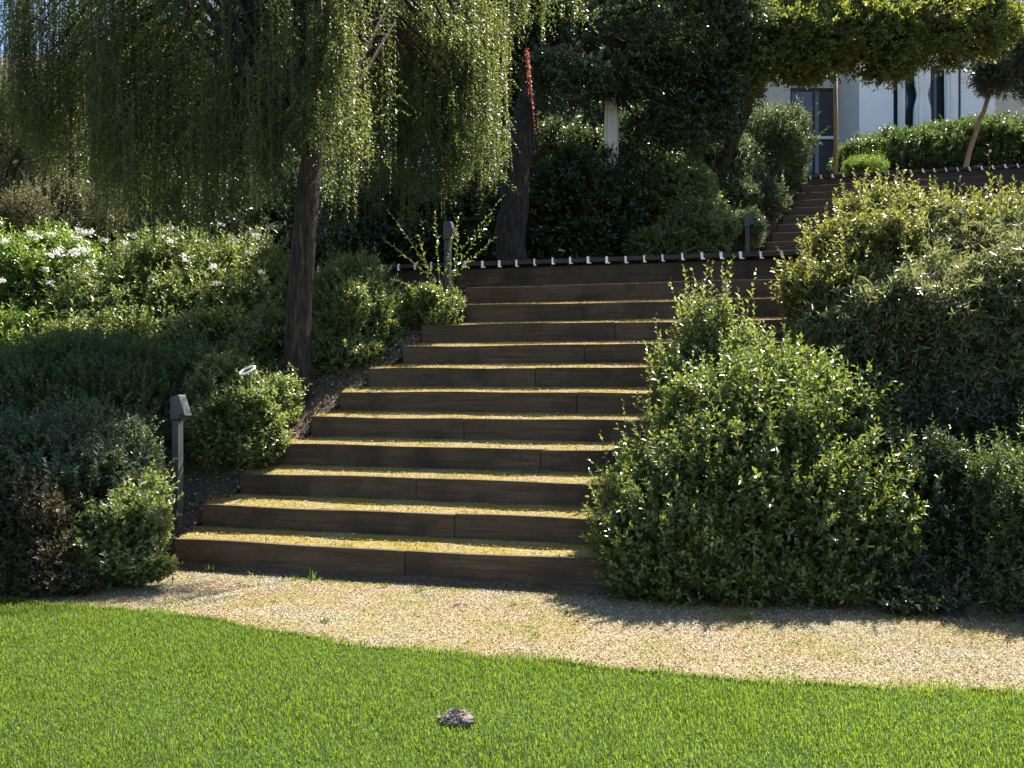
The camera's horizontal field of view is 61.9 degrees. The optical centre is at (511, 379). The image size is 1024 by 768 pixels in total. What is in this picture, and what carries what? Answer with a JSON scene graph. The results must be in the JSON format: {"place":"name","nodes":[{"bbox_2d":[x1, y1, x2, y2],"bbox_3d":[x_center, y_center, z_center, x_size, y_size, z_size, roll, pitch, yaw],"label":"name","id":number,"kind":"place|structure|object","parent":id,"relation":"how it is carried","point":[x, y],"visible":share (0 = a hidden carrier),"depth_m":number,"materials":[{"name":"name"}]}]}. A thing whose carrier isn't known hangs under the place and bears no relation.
{"place":"outdoors","nodes":[
{"label":"outdoors","id":0,"kind":"place"},
{"bbox_2d":[0,56,290,215],"bbox_3d":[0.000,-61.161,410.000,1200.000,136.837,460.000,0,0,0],"label":"hills","id":1,"kind":"structure","parent":0,"point":[56,95],"depth_m":313.43,"materials":[{"name":"green plant"}]},
{"bbox_2d":[0,0,640,172],"label":"sky","id":2,"kind":"structure","parent":0,"point":[1,47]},
{"bbox_2d":[0,568,1023,694],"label":"gravel path","id":3,"kind":"structure","parent":0,"point":[719,669],"depth_m":4.83,"materials":[{"name":"beige gravel"}]},
{"bbox_2d":[0,452,108,598],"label":"reddish shrub","id":4,"kind":"object","parent":3,"relation":"on","point":[21,573],"visible":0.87,"depth_m":5.60,"materials":[{"name":"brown plant"}]},
{"bbox_2d":[0,384,176,562],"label":"grey shrub","id":5,"kind":"object","parent":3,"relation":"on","point":[101,447],"visible":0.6,"depth_m":6.20,"materials":[{"name":"green plant"}]},
{"bbox_2d":[42,459,183,591],"bbox_3d":[-2.754,1.022,5.927,0.981,0.888,0.977,0,0,-40],"label":"shrub","id":6,"kind":"object","parent":3,"relation":"on","point":[133,526],"visible":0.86,"depth_m":5.78,"materials":[{"name":"green plant"}]},
{"bbox_2d":[140,457,149,471],"bbox_3d":[-2.720,0.954,6.320,0.068,0.752,0.068,0,0,0],"label":"spike light","id":7,"kind":"object","parent":3,"relation":"on","point":[144,461],"visible":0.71,"depth_m":6.29,"materials":[{"name":"black plastic"}]},
{"bbox_2d":[205,564,214,571],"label":"weed","id":8,"kind":"object","parent":3,"relation":"on","point":[210,569],"visible":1,"depth_m":6.29,"materials":[{"name":"green plant"}]},
{"bbox_2d":[308,567,322,580],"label":"weed","id":9,"kind":"object","parent":3,"relation":"on","point":[312,578],"visible":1,"depth_m":6.00,"materials":[{"name":"green plant"}]},
{"bbox_2d":[319,619,331,623],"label":"weed","id":10,"kind":"object","parent":3,"relation":"on","point":[325,620],"visible":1,"depth_m":4.99,"materials":[{"name":"green plant"}]},
{"bbox_2d":[379,582,388,587],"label":"weed","id":11,"kind":"object","parent":3,"relation":"on","point":[382,584],"visible":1,"depth_m":5.83,"materials":[{"name":"green plant"}]},
{"bbox_2d":[451,602,466,607],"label":"dead leaf","id":12,"kind":"object","parent":3,"relation":"on","point":[457,605],"visible":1,"depth_m":5.34,"materials":[{"name":"beige plant"}]},
{"bbox_2d":[741,602,754,619],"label":"weed","id":13,"kind":"object","parent":3,"relation":"on","point":[748,615],"visible":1,"depth_m":5.05,"materials":[{"name":"green plant"}]},
{"bbox_2d":[578,323,943,611],"bbox_3d":[1.701,0.572,6.028,2.508,1.964,1.759,0,0,0],"label":"round shrub","id":14,"kind":"object","parent":3,"relation":"on","point":[752,439],"visible":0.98,"depth_m":5.55,"materials":[{"name":"green plant"}]},
{"bbox_2d":[930,400,1023,616],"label":"shrub","id":15,"kind":"object","parent":3,"relation":"on","point":[997,494],"visible":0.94,"depth_m":5.29,"materials":[{"name":"green plant"}]},
{"bbox_2d":[0,593,1023,767],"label":"lawn","id":16,"kind":"structure","parent":0,"point":[230,747],"depth_m":3.57,"materials":[{"name":"plant"}]},
{"bbox_2d":[437,707,475,728],"bbox_3d":[-0.229,1.402,3.522,0.163,0.098,0.119,0,0,0],"label":"rock","id":17,"kind":"object","parent":16,"relation":"on","point":[458,716],"visible":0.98,"depth_m":3.50,"materials":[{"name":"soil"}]},
{"bbox_2d":[0,175,1023,623],"bbox_3d":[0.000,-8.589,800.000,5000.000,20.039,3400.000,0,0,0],"label":"ground","id":18,"kind":"structure","parent":0,"point":[984,613],"depth_m":5.97,"materials":[{"name":"brown soil"}]},
{"bbox_2d":[0,215,136,354],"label":"flowering bush","id":19,"kind":"object","parent":18,"relation":"on","point":[27,258],"visible":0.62,"depth_m":10.19,"materials":[{"name":"green plant"}]},
{"bbox_2d":[0,63,179,257],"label":"olive tree","id":20,"kind":"object","parent":18,"relation":"on","point":[19,209],"visible":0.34,"depth_m":15.35,"materials":[{"name":"green plant"}]},
{"bbox_2d":[0,318,281,475],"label":"groundcover mound","id":21,"kind":"object","parent":18,"relation":"on","point":[22,364],"visible":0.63,"depth_m":7.73,"materials":[{"name":"green plant"}]},
{"bbox_2d":[61,25,259,191],"bbox_3d":[-8.762,-6.283,21.040,5.800,5.446,3.862,0,0,0],"label":"background tree","id":22,"kind":"object","parent":18,"relation":"on","point":[178,113],"depth_m":20.73,"materials":[{"name":"green plant"}]},
{"bbox_2d":[14,216,321,361],"bbox_3d":[-3.762,-1.042,9.969,3.562,1.980,3.076,0,0,0],"label":"flowering shrub","id":23,"kind":"object","parent":18,"relation":"on","point":[99,301],"visible":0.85,"depth_m":9.73,"materials":[{"name":"green plant"}]},
{"bbox_2d":[101,161,293,261],"bbox_3d":[-5.934,-2.879,16.999,4.416,2.786,4.028,0,0,0],"label":"background tree","id":24,"kind":"object","parent":18,"relation":"on","point":[277,235],"visible":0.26,"depth_m":16.16,"materials":[{"name":"green plant"}]},
{"bbox_2d":[175,334,309,474],"bbox_3d":[-2.412,0.230,7.554,1.223,1.294,1.025,0,0,11],"label":"glossy shrub","id":25,"kind":"object","parent":18,"relation":"on","point":[252,430],"visible":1,"depth_m":7.25,"materials":[{"name":"green plant"}]},
{"bbox_2d":[183,3,380,193],"bbox_3d":[-6.387,-7.637,22.628,6.185,6.742,4.142,0,0,0],"label":"background tree","id":26,"kind":"object","parent":18,"relation":"on","point":[251,106],"visible":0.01,"depth_m":21.71,"materials":[{"name":"green plant"}]},
{"bbox_2d":[0,0,597,404],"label":"weeping tree","id":27,"kind":"object","parent":18,"relation":"on","point":[301,74],"visible":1,"depth_m":8.45,"materials":[{"name":"green plant"}]},
{"bbox_2d":[159,283,464,556],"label":"mulch bank","id":28,"kind":"structure","parent":18,"relation":"on","point":[213,483],"depth_m":7.65,"materials":[{"name":"brown soil"}]},
{"bbox_2d":[170,395,191,524],"bbox_3d":[-2.632,0.635,6.787,0.151,1.029,0.080,0,0,22],"label":"path lamp","id":29,"kind":"object","parent":28,"relation":"on","point":[179,407],"visible":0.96,"depth_m":6.77,"materials":[{"name":"grey metal"}]},
{"bbox_2d":[239,365,255,391],"bbox_3d":[-2.247,0.400,7.250,0.142,1.047,0.117,0,0,0],"label":"ring light","id":30,"kind":"object","parent":28,"relation":"on","point":[248,372],"visible":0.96,"depth_m":7.26,"materials":[{"name":"metal"}]},
{"bbox_2d":[159,278,468,538],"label":"bark chips","id":31,"kind":"object","parent":28,"relation":"on","point":[318,409],"visible":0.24,"depth_m":7.82,"materials":[{"name":"brown wood"}]},
{"bbox_2d":[381,193,505,329],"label":"leggy shrub","id":32,"kind":"object","parent":28,"relation":"on","point":[426,304],"visible":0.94,"depth_m":8.73,"materials":[{"name":"green plant"}]},
{"bbox_2d":[208,141,431,248],"bbox_3d":[-4.013,-3.928,18.480,5.104,2.988,3.955,0,0,0],"label":"background tree","id":33,"kind":"object","parent":18,"relation":"on","point":[294,179],"visible":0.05,"depth_m":17.40,"materials":[{"name":"green plant"}]},
{"bbox_2d":[311,236,410,378],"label":"pale shrub","id":34,"kind":"object","parent":18,"relation":"on","point":[345,298],"visible":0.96,"depth_m":8.50,"materials":[{"name":"green plant"}]},
{"bbox_2d":[334,0,509,181],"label":"background tree","id":35,"kind":"object","parent":18,"relation":"on","point":[439,81],"visible":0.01,"depth_m":21.67,"materials":[{"name":"green plant"}]},
{"bbox_2d":[314,140,546,266],"bbox_3d":[-1.486,-2.640,14.113,4.161,2.982,2.822,0,0,0],"label":"dark shrub","id":36,"kind":"object","parent":18,"relation":"on","point":[476,212],"visible":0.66,"depth_m":13.42,"materials":[{"name":"green plant"}]},
{"bbox_2d":[443,221,457,296],"bbox_3d":[-0.667,-1.140,9.287,0.151,1.159,0.080,0,0,22],"label":"path lamp","id":37,"kind":"object","parent":18,"relation":"on","point":[448,229],"visible":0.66,"depth_m":9.27,"materials":[{"name":"black plastic"}]},
{"bbox_2d":[175,279,794,585],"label":"garden stairs","id":38,"kind":"structure","parent":18,"relation":"on","point":[547,530],"depth_m":7.02,"materials":[{"name":"brown wood"}]},
{"bbox_2d":[180,279,784,557],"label":"wood chips","id":39,"kind":"object","parent":38,"relation":"on","point":[499,366],"visible":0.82,"depth_m":7.12,"materials":[{"name":"beige wood"}]},
{"bbox_2d":[423,2,591,149],"bbox_3d":[-0.030,-8.947,23.935,5.498,8.115,4.271,0,0,0],"label":"background tree","id":40,"kind":"object","parent":18,"relation":"on","point":[504,115],"depth_m":23.85,"materials":[{"name":"green plant"}]},
{"bbox_2d":[471,115,589,224],"bbox_3d":[0.537,-4.027,17.759,4.493,2.548,3.695,0,0,0],"label":"background tree","id":41,"kind":"object","parent":18,"relation":"on","point":[504,155],"depth_m":17.40,"materials":[{"name":"green plant"}]},
{"bbox_2d":[461,71,604,148],"bbox_3d":[1.156,-8.686,27.159,7.133,7.619,4.507,0,0,0],"label":"background tree","id":42,"kind":"object","parent":18,"relation":"on","point":[556,112],"depth_m":26.77,"materials":[{"name":"green plant"}]},
{"bbox_2d":[313,250,827,287],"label":"retaining wall","id":43,"kind":"structure","parent":18,"relation":"on","point":[635,269],"depth_m":9.11,"materials":[{"name":"wood"}]},
{"bbox_2d":[489,108,687,265],"bbox_3d":[1.387,-3.174,14.639,3.532,3.364,2.779,0,0,16],"label":"dark shrub","id":44,"kind":"object","parent":18,"relation":"on","point":[569,173],"visible":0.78,"depth_m":13.79,"materials":[{"name":"green plant"}]},
{"bbox_2d":[501,5,687,144],"bbox_3d":[2.111,-7.125,21.520,5.147,5.370,4.182,0,0,0],"label":"background tree","id":45,"kind":"object","parent":18,"relation":"on","point":[590,116],"visible":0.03,"depth_m":20.28,"materials":[{"name":"green plant"}]},
{"bbox_2d":[447,0,791,260],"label":"oak tree","id":46,"kind":"object","parent":18,"relation":"on","point":[651,65],"visible":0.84,"depth_m":13.18,"materials":[{"name":"green plant"}]},
{"bbox_2d":[594,86,718,161],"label":"background tree","id":47,"kind":"object","parent":18,"relation":"on","point":[622,125],"visible":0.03,"depth_m":17.99,"materials":[{"name":"green plant"}]},
{"bbox_2d":[617,13,703,108],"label":"background tree","id":48,"kind":"object","parent":18,"relation":"on","point":[682,32],"depth_m":23.41,"materials":[{"name":"green plant"}]},
{"bbox_2d":[621,149,742,255],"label":"glossy shrub","id":49,"kind":"object","parent":18,"relation":"on","point":[699,219],"visible":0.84,"depth_m":13.39,"materials":[{"name":"green plant"}]},
{"bbox_2d":[641,255,783,415],"bbox_3d":[1.609,-0.280,6.961,1.108,1.545,0.855,0,0,0],"label":"upright shrub","id":50,"kind":"object","parent":18,"relation":"on","point":[709,330],"visible":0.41,"depth_m":6.89,"materials":[{"name":"green plant"}]},
{"bbox_2d":[744,215,753,251],"bbox_3d":[3.783,-2.095,13.587,0.151,1.059,0.080,0,0,22],"label":"path lamp","id":51,"kind":"object","parent":18,"relation":"on","point":[748,222],"visible":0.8,"depth_m":13.57,"materials":[{"name":"black plastic"}]},
{"bbox_2d":[679,94,830,251],"bbox_3d":[4.188,-3.787,15.504,2.246,3.380,3.707,0,0,39],"label":"silver shrub","id":52,"kind":"object","parent":18,"relation":"on","point":[779,136],"visible":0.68,"depth_m":15.38,"materials":[{"name":"grey plant"}]},
{"bbox_2d":[672,0,1023,189],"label":"spreading tree","id":53,"kind":"object","parent":18,"relation":"on","point":[812,43],"visible":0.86,"depth_m":14.25,"materials":[{"name":"green plant"}]},
{"bbox_2d":[840,146,889,173],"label":"golden tuft","id":54,"kind":"object","parent":18,"relation":"on","point":[859,165],"visible":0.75,"depth_m":17.19,"materials":[{"name":"green plant"}]},
{"bbox_2d":[753,0,1023,177],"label":"house","id":55,"kind":"structure","parent":18,"relation":"on","point":[865,109],"depth_m":23.05,"materials":[{"name":"white paint"}]},
{"bbox_2d":[790,89,838,175],"bbox_3d":[8.628,-6.739,24.080,1.608,2.938,0.120,0,0,0],"label":"window","id":56,"kind":"structure","parent":55,"relation":"in","point":[824,101],"depth_m":24.10,"materials":[{"name":"grey glass"}]},
{"bbox_2d":[897,80,904,168],"bbox_3d":[10.289,-6.720,22.560,0.193,3.059,0.209,0,0,0],"label":"curtain","id":57,"kind":"object","parent":55,"relation":"hanging from","point":[900,107],"visible":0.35,"depth_m":22.49,"materials":[{"name":"white fabric"}]},
{"bbox_2d":[913,65,930,129],"bbox_3d":[10.808,-6.720,22.483,0.495,3.059,0.219,0,0,0],"label":"curtain","id":58,"kind":"object","parent":55,"relation":"hanging from","point":[922,109],"visible":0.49,"depth_m":22.42,"materials":[{"name":"white fabric"}]},
{"bbox_2d":[893,66,959,164],"bbox_3d":[10.995,-6.730,22.700,1.785,3.219,0.080,0,0,0],"label":"window","id":59,"kind":"structure","parent":55,"relation":"in","point":[936,90],"depth_m":22.69,"materials":[{"name":"black glass"}]},
{"bbox_2d":[944,65,957,121],"bbox_3d":[11.566,-6.742,22.481,0.358,3.104,0.207,0,0,0],"label":"curtain","id":60,"kind":"object","parent":55,"relation":"hanging from","point":[951,95],"visible":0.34,"depth_m":22.42,"materials":[{"name":"white fabric"}]},
{"bbox_2d":[762,175,1023,251],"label":"stairs","id":61,"kind":"structure","parent":18,"relation":"on","point":[811,201],"depth_m":15.08,"materials":[{"name":"brown wood"}]},
{"bbox_2d":[764,144,1023,334],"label":"bronze shrub","id":62,"kind":"object","parent":18,"relation":"on","point":[875,220],"visible":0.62,"depth_m":7.34,"materials":[{"name":"green plant"}]},
{"bbox_2d":[764,163,1023,185],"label":"retaining wall","id":63,"kind":"structure","parent":18,"relation":"on","point":[1014,169],"depth_m":15.74,"materials":[{"name":"wood"}]},
{"bbox_2d":[833,72,837,173],"bbox_3d":[6.293,-4.980,16.599,0.096,2.824,0.084,0,0,0],"label":"wooden post","id":64,"kind":"object","parent":63,"relation":"on","point":[835,120],"visible":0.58,"depth_m":16.57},
{"bbox_2d":[771,190,1023,410],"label":"broad shrub","id":65,"kind":"object","parent":18,"relation":"on","point":[951,302],"visible":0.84,"depth_m":6.62,"materials":[{"name":"green plant"}]},
{"bbox_2d":[810,413,1023,618],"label":"shrub","id":66,"kind":"object","parent":18,"relation":"on","point":[929,451],"visible":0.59,"depth_m":5.43,"materials":[{"name":"green plant"}]},
{"bbox_2d":[826,107,1023,174],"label":"hedge","id":67,"kind":"object","parent":18,"relation":"on","point":[928,146],"visible":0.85,"depth_m":18.57,"materials":[{"name":"green plant"}]},
{"bbox_2d":[836,341,1023,458],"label":"shade shrub","id":68,"kind":"object","parent":18,"relation":"on","point":[969,414],"visible":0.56,"depth_m":6.25,"materials":[{"name":"green plant"}]},
{"bbox_2d":[960,0,1023,166],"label":"young tree","id":69,"kind":"object","parent":18,"relation":"on","point":[987,79],"visible":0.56,"depth_m":16.60,"materials":[{"name":"green plant"}]},
{"bbox_2d":[604,73,618,190],"bbox_3d":[1.650,-4.111,14.179,0.247,1.930,0.230,0,0,0],"label":"curtain","id":70,"kind":"object","parent":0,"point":[611,125],"visible":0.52,"depth_m":14.11,"materials":[{"name":"white fabric"}]}
]}

